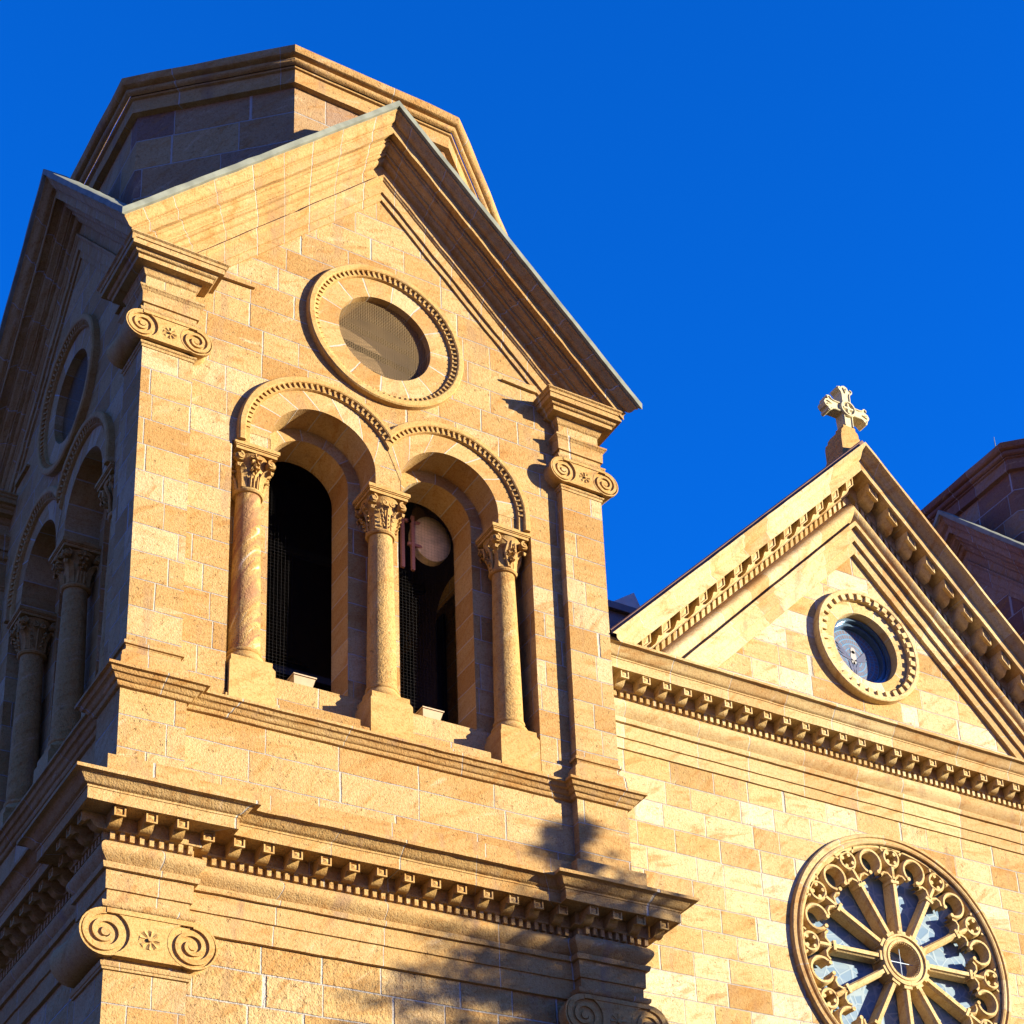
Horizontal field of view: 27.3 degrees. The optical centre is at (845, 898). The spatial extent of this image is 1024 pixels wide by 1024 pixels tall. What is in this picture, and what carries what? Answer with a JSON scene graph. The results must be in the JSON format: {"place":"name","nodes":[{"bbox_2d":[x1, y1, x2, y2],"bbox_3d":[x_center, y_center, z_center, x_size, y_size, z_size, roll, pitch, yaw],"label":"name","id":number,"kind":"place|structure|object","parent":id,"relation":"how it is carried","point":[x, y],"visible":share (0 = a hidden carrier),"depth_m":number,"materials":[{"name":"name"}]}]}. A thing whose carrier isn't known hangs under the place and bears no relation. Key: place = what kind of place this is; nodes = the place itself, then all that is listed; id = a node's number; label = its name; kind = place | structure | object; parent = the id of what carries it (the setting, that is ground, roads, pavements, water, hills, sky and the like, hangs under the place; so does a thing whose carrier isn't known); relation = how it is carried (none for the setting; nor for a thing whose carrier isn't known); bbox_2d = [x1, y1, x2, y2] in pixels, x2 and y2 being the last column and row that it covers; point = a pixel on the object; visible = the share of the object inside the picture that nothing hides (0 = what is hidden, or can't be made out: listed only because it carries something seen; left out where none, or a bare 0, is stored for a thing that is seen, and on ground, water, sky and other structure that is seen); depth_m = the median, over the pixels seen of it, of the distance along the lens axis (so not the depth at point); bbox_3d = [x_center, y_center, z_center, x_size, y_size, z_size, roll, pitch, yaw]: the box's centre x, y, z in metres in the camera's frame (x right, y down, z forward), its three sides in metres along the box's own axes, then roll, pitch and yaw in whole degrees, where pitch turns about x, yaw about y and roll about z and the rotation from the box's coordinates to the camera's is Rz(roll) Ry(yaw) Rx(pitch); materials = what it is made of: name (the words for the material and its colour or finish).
{"place":"outdoors","nodes":[
{"label":"outdoors","id":0,"kind":"place"},
{"bbox_2d":[0,44,698,1023],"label":"bell tower","id":1,"kind":"structure","parent":0,"point":[306,368],"depth_m":24.36,"materials":[{"name":"stone"}]},
{"bbox_2d":[37,313,99,476],"bbox_3d":[-9.521,-6.366,26.337,0.973,2.263,2.100,13,-32,-35],"label":"round window","id":2,"kind":"structure","parent":1,"relation":"in","point":[70,385],"depth_m":26.41,"materials":[{"name":"stone"}]},
{"bbox_2d":[286,672,316,686],"bbox_3d":[-6.202,-2.430,23.427,0.280,0.160,0.220,13,-32,-35],"label":"floodlight","id":3,"kind":"object","parent":1,"relation":"on","point":[301,679],"visible":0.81,"depth_m":23.37,"materials":[{"name":"metal"}]},
{"bbox_2d":[306,264,463,410],"bbox_3d":[-6.005,-6.919,26.043,2.102,2.260,0.974,13,-32,-35],"label":"round window","id":4,"kind":"structure","parent":1,"relation":"in","point":[391,318],"depth_m":25.90,"materials":[{"name":"stone"}]},
{"bbox_2d":[415,706,443,719],"bbox_3d":[-4.929,-2.135,24.351,0.280,0.160,0.220,13,-32,-35],"label":"floodlight","id":5,"kind":"object","parent":1,"relation":"on","point":[425,711],"visible":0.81,"depth_m":24.30,"materials":[{"name":"metal"}]},
{"bbox_2d":[0,0,1023,605],"label":"sky","id":6,"kind":"structure","parent":0,"point":[753,211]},
{"bbox_2d":[608,441,1023,1023],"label":"church front","id":7,"kind":"structure","parent":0,"point":[818,682],"depth_m":28.07,"materials":[{"name":"stone"}]},
{"bbox_2d":[614,593,639,607],"bbox_3d":[-3.649,-4.163,32.330,1.000,0.900,1.240,13,-32,-35],"label":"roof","id":8,"kind":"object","parent":7,"relation":"on","point":[631,600],"visible":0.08,"depth_m":31.97,"materials":[{"name":"grey"}]},
{"bbox_2d":[818,386,868,465],"bbox_3d":[-0.117,-6.978,31.220,0.860,1.610,0.665,13,-32,-35],"label":"stone cross","id":9,"kind":"object","parent":7,"relation":"on","point":[843,411],"visible":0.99,"depth_m":31.05,"materials":[{"name":"beige stone"}]},
{"bbox_2d":[813,589,918,704],"bbox_3d":[0.222,-3.561,29.696,1.833,1.829,0.429,13,-32,-35],"label":"round window","id":10,"kind":"structure","parent":7,"relation":"in","point":[860,640],"depth_m":29.85,"materials":[{"name":"stone"}]},
{"bbox_2d":[790,834,1011,1023],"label":"wheel window","id":11,"kind":"structure","parent":7,"relation":"in","point":[882,932],"depth_m":27.66,"materials":[{"name":"stone"}]},
{"bbox_2d":[921,438,1023,640],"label":"bell tower","id":12,"kind":"structure","parent":0,"point":[974,514],"depth_m":35.97,"materials":[{"name":"brown stone blocks"},{"name":"aged copper"},{"name":"metal"}]}
]}

